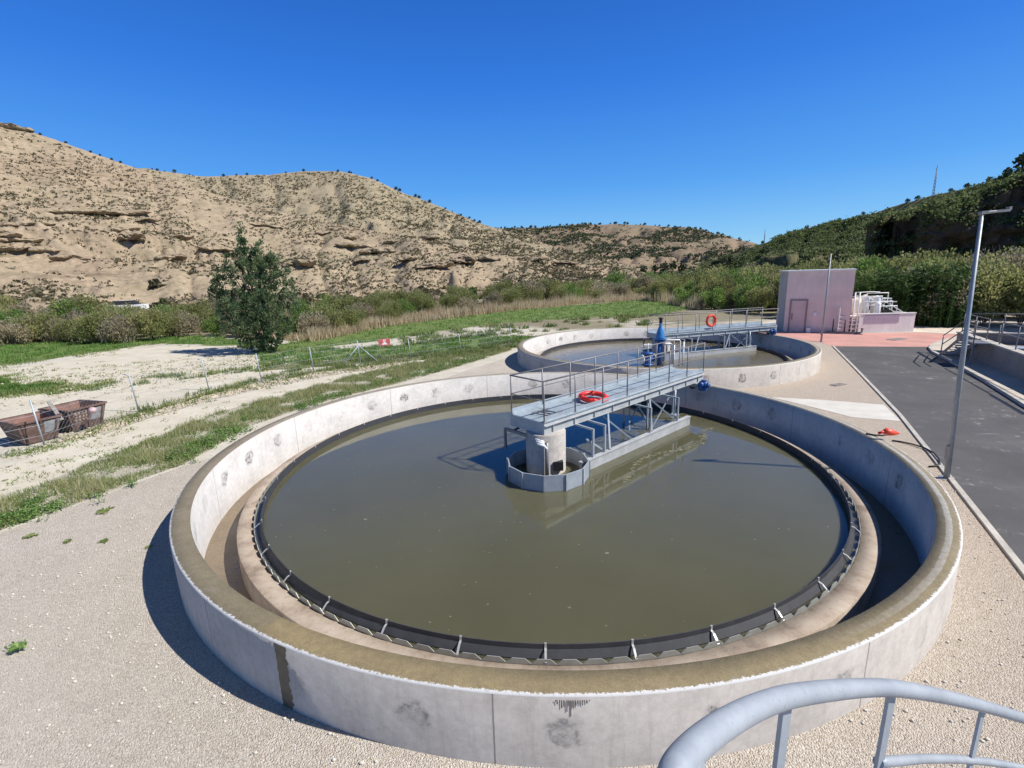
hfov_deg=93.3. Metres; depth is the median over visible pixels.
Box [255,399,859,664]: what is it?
water
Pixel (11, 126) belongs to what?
rock ledge
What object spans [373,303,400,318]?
tamarisk bush
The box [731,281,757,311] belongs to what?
green bush
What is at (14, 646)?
weed rosette
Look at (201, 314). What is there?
tamarisk bush
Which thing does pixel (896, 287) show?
cane clump
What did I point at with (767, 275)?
tamarisk bush
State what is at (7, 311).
tamarisk bush
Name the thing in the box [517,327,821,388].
settling tank
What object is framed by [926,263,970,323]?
cane clump
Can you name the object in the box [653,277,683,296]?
tamarisk bush
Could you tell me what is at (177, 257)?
rock ledge
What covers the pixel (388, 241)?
rock ledge
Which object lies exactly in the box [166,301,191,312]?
tamarisk bush
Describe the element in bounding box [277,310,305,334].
green bush
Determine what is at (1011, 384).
pavement
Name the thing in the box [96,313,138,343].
bare bush
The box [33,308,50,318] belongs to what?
bare bush
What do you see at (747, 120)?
sky
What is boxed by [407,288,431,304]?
tamarisk bush
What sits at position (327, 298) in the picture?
green bush
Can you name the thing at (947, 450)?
access door
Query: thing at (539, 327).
ground
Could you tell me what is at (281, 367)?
dry grass ground
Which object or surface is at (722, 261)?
round tree
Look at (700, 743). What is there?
spiral stair rail
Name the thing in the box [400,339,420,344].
tussock
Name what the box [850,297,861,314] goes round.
chemical drum
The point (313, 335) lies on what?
dry reeds
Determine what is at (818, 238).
hillside scrub
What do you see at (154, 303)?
hillside shrub
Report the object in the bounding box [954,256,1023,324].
willow tree
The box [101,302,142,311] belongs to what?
tamarisk bush
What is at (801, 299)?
utility building
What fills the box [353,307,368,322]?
tamarisk bush
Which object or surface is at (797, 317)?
door
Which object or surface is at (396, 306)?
tamarisk bush
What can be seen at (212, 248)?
rock ledge
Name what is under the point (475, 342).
meadow ground
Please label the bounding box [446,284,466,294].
tamarisk bush
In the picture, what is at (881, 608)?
settling tank
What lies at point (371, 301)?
tamarisk bush
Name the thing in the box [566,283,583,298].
green bush
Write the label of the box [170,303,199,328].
tamarisk bush
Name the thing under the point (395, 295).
tamarisk bush
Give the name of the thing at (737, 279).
green bush
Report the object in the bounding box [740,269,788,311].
green bush
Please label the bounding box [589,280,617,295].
bare bush
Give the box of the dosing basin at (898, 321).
[835,291,916,332]
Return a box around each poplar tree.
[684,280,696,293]
[843,253,891,278]
[914,256,956,267]
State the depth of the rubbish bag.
17.30 m
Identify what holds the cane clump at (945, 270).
on the terrace
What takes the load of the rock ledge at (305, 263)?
on the hill at (35, 265)
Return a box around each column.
[526,428,565,475]
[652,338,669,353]
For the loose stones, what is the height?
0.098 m
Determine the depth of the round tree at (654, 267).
279.48 m
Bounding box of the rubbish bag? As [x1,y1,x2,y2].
[88,407,96,412]
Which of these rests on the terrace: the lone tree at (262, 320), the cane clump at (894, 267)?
the cane clump at (894, 267)
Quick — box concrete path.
[773,397,899,420]
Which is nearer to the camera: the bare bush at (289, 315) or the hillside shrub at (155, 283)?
the bare bush at (289, 315)
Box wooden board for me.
[47,401,63,420]
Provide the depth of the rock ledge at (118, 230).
139.45 m
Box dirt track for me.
[0,360,418,495]
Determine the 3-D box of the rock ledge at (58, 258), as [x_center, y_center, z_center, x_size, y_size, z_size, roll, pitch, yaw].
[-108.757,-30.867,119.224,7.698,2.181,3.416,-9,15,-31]
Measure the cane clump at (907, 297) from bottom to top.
4.459 m
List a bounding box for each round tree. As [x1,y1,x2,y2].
[640,265,647,272]
[651,264,658,271]
[659,262,668,271]
[668,262,677,269]
[677,263,687,273]
[709,260,717,267]
[717,257,726,265]
[726,255,734,263]
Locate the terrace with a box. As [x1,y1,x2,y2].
[874,312,1023,333]
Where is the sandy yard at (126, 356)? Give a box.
[0,345,347,440]
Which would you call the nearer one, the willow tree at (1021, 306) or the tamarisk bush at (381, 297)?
the willow tree at (1021, 306)
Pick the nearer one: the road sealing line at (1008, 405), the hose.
the hose
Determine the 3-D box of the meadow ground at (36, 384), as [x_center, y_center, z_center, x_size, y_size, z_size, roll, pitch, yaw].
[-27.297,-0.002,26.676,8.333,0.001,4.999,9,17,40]
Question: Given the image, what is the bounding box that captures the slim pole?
[819,254,831,341]
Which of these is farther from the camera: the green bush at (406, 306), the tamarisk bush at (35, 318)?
the green bush at (406, 306)
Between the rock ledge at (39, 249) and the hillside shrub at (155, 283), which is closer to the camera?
the hillside shrub at (155, 283)
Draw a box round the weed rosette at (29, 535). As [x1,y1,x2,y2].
[22,532,38,538]
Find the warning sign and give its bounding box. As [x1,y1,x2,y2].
[378,338,389,345]
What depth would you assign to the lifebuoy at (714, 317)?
29.28 m
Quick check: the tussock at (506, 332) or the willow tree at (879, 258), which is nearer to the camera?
the tussock at (506, 332)
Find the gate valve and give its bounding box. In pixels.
[639,343,655,366]
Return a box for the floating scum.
[307,421,827,635]
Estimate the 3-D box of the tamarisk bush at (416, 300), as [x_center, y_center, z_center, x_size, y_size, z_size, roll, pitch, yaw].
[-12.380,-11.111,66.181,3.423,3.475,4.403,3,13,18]
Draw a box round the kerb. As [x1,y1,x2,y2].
[928,336,1023,406]
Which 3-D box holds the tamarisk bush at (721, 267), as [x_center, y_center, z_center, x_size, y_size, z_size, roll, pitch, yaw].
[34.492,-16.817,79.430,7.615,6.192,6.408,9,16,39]
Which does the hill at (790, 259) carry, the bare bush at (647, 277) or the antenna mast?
the antenna mast
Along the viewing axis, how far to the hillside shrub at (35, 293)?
81.61 m
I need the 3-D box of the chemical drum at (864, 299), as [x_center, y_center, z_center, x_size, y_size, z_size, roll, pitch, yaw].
[27.903,-6.019,38.372,0.720,2.140,0.720,-1,13,3]
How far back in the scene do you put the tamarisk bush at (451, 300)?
66.81 m
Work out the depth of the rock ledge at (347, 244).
174.00 m
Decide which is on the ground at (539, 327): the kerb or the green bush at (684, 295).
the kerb
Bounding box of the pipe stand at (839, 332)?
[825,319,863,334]
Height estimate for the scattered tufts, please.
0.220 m
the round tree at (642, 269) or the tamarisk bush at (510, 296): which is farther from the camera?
the round tree at (642, 269)
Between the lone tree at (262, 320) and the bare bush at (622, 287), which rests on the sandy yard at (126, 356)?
the lone tree at (262, 320)
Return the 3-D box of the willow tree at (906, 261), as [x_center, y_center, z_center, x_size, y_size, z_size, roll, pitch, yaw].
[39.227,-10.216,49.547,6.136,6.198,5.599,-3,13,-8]
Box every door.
[789,301,805,331]
[944,445,950,459]
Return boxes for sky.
[0,0,1023,244]
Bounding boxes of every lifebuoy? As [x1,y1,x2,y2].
[577,390,609,402]
[706,314,716,326]
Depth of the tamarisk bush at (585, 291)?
92.45 m
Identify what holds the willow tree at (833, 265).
on the ground at (539, 327)
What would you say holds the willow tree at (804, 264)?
on the ground at (539, 327)
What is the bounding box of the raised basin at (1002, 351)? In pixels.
[940,313,1023,380]
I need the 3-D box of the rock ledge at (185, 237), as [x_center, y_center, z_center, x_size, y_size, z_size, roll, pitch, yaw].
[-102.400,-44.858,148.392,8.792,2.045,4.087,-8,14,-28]
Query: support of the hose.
on the gravel ground at (44, 555)
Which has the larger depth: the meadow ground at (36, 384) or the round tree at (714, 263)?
the round tree at (714, 263)
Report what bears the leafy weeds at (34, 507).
on the weedy verge
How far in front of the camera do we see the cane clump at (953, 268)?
39.98 m
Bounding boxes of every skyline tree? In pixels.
[1002,167,1012,172]
[1012,152,1023,168]
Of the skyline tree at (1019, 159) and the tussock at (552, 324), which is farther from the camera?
the skyline tree at (1019, 159)
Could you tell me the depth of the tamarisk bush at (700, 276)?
72.45 m
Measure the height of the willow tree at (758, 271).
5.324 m
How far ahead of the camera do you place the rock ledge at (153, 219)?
158.26 m
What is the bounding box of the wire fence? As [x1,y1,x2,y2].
[0,325,511,453]
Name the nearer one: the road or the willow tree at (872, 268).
the road
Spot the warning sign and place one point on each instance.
(382, 342)
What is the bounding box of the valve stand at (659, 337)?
[653,317,684,365]
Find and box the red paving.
[758,331,956,346]
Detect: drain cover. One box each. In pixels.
[830,383,846,385]
[886,338,906,340]
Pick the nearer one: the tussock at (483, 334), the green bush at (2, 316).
the tussock at (483, 334)
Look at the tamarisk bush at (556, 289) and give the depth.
82.23 m
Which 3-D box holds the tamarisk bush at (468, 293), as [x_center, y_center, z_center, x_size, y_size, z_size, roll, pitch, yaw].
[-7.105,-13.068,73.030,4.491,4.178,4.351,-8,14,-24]
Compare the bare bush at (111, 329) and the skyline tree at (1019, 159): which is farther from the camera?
the skyline tree at (1019, 159)
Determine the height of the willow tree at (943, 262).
5.703 m
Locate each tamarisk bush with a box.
[0,294,19,308]
[0,303,15,317]
[13,308,60,341]
[14,310,57,341]
[48,292,100,313]
[49,317,77,341]
[67,311,108,343]
[74,309,120,342]
[96,304,130,339]
[98,301,124,310]
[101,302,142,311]
[119,306,137,332]
[125,305,174,339]
[158,310,185,336]
[164,306,191,333]
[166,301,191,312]
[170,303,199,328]
[185,298,212,323]
[189,305,216,332]
[310,302,333,325]
[311,299,325,309]
[324,292,365,312]
[326,303,363,327]
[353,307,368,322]
[362,293,380,316]
[368,288,389,298]
[371,292,390,310]
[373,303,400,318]
[380,299,401,317]
[386,288,411,304]
[405,290,432,311]
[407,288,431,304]
[410,294,439,311]
[439,293,460,309]
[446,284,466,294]
[452,285,479,304]
[481,283,494,297]
[492,287,506,302]
[494,278,513,290]
[501,285,522,304]
[505,282,533,301]
[524,286,544,302]
[536,276,557,298]
[546,278,570,296]
[548,286,568,299]
[571,278,592,291]
[576,284,589,297]
[585,278,607,296]
[588,287,606,298]
[623,274,648,290]
[633,286,646,295]
[646,277,661,292]
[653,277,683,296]
[662,267,696,284]
[673,279,691,292]
[691,264,727,287]
[704,272,734,299]
[707,263,742,276]
[729,281,748,307]
[738,261,779,278]
[744,284,777,312]
[748,267,785,304]
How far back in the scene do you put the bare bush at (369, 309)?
57.25 m
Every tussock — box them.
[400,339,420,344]
[430,335,448,342]
[459,333,471,338]
[477,331,493,336]
[499,329,511,334]
[504,322,520,328]
[543,322,556,326]
[566,315,579,319]
[636,320,649,325]
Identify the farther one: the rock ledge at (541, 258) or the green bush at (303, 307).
the rock ledge at (541, 258)
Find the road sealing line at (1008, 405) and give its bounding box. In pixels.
[990,395,1023,414]
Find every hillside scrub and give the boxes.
[0,128,657,308]
[145,169,639,278]
[495,223,753,277]
[692,166,1023,276]
[860,167,1023,262]
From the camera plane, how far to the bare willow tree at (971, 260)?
44.15 m
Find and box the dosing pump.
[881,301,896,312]
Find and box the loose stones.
[0,350,408,446]
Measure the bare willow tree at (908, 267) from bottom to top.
5.104 m
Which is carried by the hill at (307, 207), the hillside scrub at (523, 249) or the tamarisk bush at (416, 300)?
the hillside scrub at (523, 249)
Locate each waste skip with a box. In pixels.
[0,411,62,445]
[38,399,106,431]
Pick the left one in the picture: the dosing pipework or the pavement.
the dosing pipework
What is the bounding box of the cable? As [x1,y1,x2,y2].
[866,433,887,435]
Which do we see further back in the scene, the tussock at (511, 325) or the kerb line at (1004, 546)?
the tussock at (511, 325)
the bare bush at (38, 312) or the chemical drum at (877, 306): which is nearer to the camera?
the chemical drum at (877, 306)
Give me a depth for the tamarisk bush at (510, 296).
75.22 m
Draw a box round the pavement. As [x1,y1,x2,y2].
[932,337,1023,399]
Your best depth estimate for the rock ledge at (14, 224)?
129.54 m
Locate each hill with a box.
[0,127,659,310]
[137,168,639,270]
[498,224,755,272]
[699,171,1018,272]
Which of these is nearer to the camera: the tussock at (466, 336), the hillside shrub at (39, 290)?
the tussock at (466, 336)
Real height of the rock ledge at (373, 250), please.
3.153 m
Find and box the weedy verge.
[0,350,509,528]
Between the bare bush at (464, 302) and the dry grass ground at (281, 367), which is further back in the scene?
the bare bush at (464, 302)
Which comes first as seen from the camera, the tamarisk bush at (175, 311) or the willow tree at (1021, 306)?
the willow tree at (1021, 306)
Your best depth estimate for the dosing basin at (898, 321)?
37.10 m
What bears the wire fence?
on the ground at (539, 327)
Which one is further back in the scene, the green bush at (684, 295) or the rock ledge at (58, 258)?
the rock ledge at (58, 258)
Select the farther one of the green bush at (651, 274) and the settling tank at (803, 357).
the green bush at (651, 274)
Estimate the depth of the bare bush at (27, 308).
52.51 m
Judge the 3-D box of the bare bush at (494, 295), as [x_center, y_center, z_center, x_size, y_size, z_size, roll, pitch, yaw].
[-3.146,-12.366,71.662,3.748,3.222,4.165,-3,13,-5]
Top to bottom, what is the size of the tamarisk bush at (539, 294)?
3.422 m
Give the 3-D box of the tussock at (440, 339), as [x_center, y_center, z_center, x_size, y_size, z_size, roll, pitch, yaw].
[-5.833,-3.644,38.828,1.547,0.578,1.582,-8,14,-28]
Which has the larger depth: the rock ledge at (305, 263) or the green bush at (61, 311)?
the rock ledge at (305, 263)
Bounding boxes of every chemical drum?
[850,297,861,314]
[860,294,870,312]
[870,295,881,312]
[874,301,880,312]
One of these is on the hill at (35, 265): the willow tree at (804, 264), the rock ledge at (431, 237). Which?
the rock ledge at (431, 237)
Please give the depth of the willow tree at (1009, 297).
37.89 m
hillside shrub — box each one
[26,288,45,294]
[28,291,41,295]
[147,278,166,289]
[149,302,160,308]
[301,293,309,299]
[468,286,476,294]
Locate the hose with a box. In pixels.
[892,440,940,466]
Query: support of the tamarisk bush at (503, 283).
on the ground at (539, 327)
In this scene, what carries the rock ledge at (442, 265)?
on the hill at (35, 265)
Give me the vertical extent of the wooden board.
0.641 m
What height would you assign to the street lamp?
6.270 m
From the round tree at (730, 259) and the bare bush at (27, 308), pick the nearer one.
the bare bush at (27, 308)
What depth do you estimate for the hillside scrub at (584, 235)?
610.90 m
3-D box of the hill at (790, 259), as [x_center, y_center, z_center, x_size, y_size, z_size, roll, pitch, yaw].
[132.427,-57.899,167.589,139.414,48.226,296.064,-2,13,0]
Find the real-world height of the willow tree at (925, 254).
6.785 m
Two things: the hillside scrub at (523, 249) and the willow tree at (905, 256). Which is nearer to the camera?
the willow tree at (905, 256)
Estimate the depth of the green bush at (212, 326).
47.54 m
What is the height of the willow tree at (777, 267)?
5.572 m
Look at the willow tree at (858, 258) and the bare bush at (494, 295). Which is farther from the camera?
the bare bush at (494, 295)
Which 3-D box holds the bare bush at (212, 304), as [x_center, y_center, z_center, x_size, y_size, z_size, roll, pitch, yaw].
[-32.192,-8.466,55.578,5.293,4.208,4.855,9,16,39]
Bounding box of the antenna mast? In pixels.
[932,166,937,200]
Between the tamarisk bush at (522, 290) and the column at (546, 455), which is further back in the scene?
the tamarisk bush at (522, 290)
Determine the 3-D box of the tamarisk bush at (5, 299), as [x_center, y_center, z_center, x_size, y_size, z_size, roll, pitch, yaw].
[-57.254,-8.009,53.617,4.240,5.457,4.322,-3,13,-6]
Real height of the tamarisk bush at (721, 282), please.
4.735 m
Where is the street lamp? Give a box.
[938,206,1012,480]
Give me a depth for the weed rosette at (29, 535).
10.23 m
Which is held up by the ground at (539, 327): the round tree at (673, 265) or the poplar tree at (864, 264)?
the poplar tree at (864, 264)
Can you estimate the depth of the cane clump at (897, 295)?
40.47 m
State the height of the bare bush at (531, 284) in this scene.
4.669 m
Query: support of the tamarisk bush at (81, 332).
on the meadow ground at (115, 343)
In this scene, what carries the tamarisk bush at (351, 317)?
on the meadow ground at (389, 331)
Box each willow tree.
[691,279,710,297]
[697,296,707,309]
[725,291,735,308]
[739,267,771,287]
[760,280,777,310]
[769,265,783,272]
[770,275,779,302]
[792,257,820,269]
[820,258,840,268]
[825,257,859,272]
[832,256,860,266]
[844,254,871,264]
[853,266,884,295]
[866,253,889,264]
[879,256,904,271]
[882,253,922,274]
[891,251,920,266]
[895,265,921,304]
[910,248,942,264]
[910,256,958,293]
[910,271,978,321]
[926,247,983,268]
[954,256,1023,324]
[956,247,995,263]
[962,252,1019,317]
[966,251,1015,316]
[992,245,1023,316]
[993,246,1023,311]
[994,246,1023,311]
[997,263,1023,324]
[1005,273,1021,314]
[1013,273,1023,316]
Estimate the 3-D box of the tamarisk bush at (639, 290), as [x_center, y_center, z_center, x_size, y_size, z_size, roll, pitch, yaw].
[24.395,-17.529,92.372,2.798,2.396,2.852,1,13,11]
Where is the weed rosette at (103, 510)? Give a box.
[96,506,114,513]
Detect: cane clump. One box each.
[852,266,906,309]
[865,276,922,310]
[874,268,923,311]
[878,265,924,305]
[880,266,931,277]
[883,272,936,325]
[910,270,961,326]
[911,261,971,327]
[920,262,979,326]
[925,262,979,284]
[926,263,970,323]
[927,272,981,327]
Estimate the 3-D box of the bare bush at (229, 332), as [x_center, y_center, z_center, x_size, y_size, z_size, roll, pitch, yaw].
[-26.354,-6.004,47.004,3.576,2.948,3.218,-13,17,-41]
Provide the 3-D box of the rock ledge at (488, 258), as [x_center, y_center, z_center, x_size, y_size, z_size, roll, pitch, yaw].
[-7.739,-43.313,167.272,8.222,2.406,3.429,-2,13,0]
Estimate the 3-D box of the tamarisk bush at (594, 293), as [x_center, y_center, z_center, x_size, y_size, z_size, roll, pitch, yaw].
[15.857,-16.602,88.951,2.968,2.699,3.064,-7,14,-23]
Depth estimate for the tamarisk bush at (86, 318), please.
43.77 m
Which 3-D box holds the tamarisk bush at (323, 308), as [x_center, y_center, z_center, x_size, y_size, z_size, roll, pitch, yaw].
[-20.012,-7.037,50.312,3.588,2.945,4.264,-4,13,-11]
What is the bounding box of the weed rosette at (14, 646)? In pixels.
[4,639,27,653]
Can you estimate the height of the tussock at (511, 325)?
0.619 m
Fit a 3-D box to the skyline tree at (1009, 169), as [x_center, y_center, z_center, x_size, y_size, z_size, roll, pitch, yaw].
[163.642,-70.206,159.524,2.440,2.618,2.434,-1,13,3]
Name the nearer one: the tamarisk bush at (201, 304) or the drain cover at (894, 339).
the drain cover at (894, 339)
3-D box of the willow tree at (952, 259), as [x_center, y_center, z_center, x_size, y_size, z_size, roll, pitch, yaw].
[42.955,-9.953,47.011,6.005,6.596,6.581,-7,14,-22]
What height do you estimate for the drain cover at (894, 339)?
0.026 m
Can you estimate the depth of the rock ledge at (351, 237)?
186.91 m
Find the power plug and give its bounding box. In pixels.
[878,428,899,435]
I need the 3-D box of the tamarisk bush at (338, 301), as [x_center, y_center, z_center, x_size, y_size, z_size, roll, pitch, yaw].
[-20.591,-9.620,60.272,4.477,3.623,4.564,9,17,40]
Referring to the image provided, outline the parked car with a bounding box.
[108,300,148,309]
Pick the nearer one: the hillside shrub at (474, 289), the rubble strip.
the rubble strip
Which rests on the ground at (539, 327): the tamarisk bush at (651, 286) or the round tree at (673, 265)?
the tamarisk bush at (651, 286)
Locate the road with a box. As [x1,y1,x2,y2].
[835,346,1023,563]
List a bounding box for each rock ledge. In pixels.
[0,122,34,132]
[0,221,56,226]
[0,230,22,237]
[0,237,43,242]
[0,241,47,251]
[28,246,60,252]
[42,209,112,214]
[49,254,90,261]
[83,227,140,232]
[108,209,151,215]
[116,229,145,240]
[134,217,160,221]
[153,253,186,261]
[172,234,194,240]
[198,246,233,251]
[248,222,281,228]
[283,259,316,266]
[310,231,333,234]
[335,242,372,247]
[344,236,356,239]
[354,256,378,262]
[359,247,394,254]
[382,240,396,244]
[398,255,417,261]
[411,235,440,239]
[416,261,453,268]
[450,255,477,263]
[478,256,500,260]
[521,255,547,260]
[553,260,576,264]
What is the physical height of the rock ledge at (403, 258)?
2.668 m
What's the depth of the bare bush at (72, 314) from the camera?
46.35 m
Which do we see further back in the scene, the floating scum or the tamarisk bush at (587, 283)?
the tamarisk bush at (587, 283)
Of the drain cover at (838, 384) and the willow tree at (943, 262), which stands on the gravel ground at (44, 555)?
the drain cover at (838, 384)
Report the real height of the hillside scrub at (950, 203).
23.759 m
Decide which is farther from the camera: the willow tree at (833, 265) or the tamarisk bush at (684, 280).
the tamarisk bush at (684, 280)
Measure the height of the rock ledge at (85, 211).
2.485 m
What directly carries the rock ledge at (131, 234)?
on the hill at (35, 265)
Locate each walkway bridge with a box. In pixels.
[504,340,709,492]
[641,307,778,360]
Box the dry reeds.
[241,287,700,341]
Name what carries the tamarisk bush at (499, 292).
on the ground at (539, 327)
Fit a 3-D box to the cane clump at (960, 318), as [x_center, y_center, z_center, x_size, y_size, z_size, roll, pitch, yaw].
[35.937,-7.000,39.593,3.885,4.470,3.875,-13,17,-40]
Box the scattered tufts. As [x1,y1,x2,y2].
[0,300,693,491]
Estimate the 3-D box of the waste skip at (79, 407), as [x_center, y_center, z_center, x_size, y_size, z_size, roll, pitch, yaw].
[-16.199,1.207,17.956,1.518,0.890,1.380,2,13,17]
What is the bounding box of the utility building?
[776,269,856,332]
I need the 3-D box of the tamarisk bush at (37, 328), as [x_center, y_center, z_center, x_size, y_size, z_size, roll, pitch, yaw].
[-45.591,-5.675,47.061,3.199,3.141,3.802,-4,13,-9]
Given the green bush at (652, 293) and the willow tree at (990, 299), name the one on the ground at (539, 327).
the green bush at (652, 293)
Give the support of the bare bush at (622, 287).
on the ground at (539, 327)
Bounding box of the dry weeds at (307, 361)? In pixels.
[0,337,519,429]
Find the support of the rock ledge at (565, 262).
on the hill at (35, 265)
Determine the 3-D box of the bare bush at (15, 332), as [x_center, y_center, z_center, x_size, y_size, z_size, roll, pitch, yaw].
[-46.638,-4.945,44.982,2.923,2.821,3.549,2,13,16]
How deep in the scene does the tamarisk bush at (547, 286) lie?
91.31 m
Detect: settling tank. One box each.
[169,372,962,767]
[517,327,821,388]
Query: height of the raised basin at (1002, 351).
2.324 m
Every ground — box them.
[0,278,944,532]
[0,336,252,364]
[0,341,1023,767]
[1,379,86,392]
[249,343,518,371]
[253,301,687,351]
[257,336,533,364]
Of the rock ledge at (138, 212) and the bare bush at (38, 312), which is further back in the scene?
the rock ledge at (138, 212)
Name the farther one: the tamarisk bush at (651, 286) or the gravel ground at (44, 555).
the tamarisk bush at (651, 286)
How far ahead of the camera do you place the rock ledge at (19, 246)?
115.24 m
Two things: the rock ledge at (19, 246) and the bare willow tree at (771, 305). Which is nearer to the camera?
the bare willow tree at (771, 305)
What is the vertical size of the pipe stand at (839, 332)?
1.150 m
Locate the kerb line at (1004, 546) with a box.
[832,346,1023,576]
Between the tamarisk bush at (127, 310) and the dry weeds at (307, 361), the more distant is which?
the tamarisk bush at (127, 310)
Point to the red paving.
(914, 339)
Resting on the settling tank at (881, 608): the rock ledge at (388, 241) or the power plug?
the power plug
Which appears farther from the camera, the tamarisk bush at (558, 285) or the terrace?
the tamarisk bush at (558, 285)
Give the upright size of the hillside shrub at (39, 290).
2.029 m
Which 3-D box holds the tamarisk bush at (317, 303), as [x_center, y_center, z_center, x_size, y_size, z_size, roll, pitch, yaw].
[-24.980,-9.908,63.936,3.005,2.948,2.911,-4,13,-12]
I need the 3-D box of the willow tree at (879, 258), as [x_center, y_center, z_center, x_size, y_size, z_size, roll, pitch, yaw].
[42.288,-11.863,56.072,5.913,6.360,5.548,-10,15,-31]
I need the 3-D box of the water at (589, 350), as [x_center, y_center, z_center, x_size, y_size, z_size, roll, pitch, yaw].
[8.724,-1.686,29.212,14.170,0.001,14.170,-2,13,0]
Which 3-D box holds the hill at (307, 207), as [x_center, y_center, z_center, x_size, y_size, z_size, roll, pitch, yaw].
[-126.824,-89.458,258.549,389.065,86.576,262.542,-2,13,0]
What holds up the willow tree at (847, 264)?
on the ground at (539, 327)
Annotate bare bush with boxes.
[0,317,34,345]
[1,300,47,315]
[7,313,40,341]
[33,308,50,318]
[38,308,91,341]
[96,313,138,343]
[164,310,204,335]
[210,295,238,309]
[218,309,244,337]
[270,307,295,334]
[274,294,306,313]
[296,310,332,333]
[346,300,374,317]
[453,296,477,308]
[479,291,502,306]
[521,278,546,296]
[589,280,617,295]
[613,280,631,296]
[634,274,657,294]
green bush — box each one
[0,311,29,343]
[4,307,31,319]
[48,297,93,319]
[154,303,173,333]
[200,316,226,336]
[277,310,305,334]
[286,298,316,333]
[313,301,334,310]
[320,293,342,310]
[397,298,418,315]
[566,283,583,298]
[602,269,627,284]
[640,270,662,280]
[648,283,675,299]
[659,271,677,280]
[673,284,699,304]
[695,286,728,309]
[718,267,756,302]
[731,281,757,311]
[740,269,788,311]
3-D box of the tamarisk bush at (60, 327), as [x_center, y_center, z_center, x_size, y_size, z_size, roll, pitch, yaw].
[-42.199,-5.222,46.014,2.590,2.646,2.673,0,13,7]
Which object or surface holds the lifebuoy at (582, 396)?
on the walkway bridge at (543, 416)
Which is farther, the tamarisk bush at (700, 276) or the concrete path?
the tamarisk bush at (700, 276)
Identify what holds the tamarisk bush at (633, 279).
on the ground at (539, 327)
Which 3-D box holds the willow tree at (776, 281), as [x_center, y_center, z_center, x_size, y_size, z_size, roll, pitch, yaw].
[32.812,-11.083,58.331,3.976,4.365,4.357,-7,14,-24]
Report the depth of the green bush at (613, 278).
106.20 m
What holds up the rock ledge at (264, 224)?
on the hill at (35, 265)
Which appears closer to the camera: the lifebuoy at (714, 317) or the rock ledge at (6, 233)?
the lifebuoy at (714, 317)
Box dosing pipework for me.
[858,292,897,312]
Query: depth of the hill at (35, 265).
154.32 m
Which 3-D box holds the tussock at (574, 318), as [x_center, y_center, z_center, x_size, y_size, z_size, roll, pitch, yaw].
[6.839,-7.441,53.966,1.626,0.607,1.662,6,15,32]
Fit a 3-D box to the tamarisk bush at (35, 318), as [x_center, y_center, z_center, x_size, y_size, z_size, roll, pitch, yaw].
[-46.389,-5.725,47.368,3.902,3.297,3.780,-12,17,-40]
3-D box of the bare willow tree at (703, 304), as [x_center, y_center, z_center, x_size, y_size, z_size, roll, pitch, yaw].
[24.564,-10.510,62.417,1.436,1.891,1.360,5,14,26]
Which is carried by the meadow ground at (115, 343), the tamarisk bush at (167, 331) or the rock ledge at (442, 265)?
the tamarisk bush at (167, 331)
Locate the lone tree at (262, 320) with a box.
[207,221,300,352]
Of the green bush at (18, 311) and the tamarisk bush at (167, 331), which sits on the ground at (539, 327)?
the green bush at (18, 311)
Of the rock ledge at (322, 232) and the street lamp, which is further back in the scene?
the rock ledge at (322, 232)
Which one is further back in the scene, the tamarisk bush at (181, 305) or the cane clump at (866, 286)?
the tamarisk bush at (181, 305)
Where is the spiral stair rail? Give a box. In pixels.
[657,678,1023,767]
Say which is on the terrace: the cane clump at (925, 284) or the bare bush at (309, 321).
the cane clump at (925, 284)
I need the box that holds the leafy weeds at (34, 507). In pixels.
[0,355,487,527]
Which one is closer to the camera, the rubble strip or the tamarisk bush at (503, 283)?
the rubble strip
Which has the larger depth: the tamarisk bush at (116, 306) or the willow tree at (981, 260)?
the tamarisk bush at (116, 306)
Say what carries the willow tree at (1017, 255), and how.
on the terrace
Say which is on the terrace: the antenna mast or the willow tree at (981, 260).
the willow tree at (981, 260)
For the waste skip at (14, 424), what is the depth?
16.42 m
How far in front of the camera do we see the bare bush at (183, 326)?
47.98 m
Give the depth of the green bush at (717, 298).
61.98 m
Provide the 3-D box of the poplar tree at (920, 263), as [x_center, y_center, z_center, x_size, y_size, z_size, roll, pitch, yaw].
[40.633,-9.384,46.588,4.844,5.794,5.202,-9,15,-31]
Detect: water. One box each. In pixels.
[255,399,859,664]
[541,341,789,367]
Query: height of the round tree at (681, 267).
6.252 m
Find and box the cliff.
[863,176,1023,262]
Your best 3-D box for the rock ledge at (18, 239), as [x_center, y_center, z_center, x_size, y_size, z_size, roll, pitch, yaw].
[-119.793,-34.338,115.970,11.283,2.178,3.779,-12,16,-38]
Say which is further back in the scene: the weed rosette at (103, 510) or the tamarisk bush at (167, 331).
the tamarisk bush at (167, 331)
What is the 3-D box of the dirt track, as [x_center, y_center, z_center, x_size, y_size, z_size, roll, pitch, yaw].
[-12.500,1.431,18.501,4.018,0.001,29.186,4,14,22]
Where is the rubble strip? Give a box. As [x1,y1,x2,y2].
[100,365,378,434]

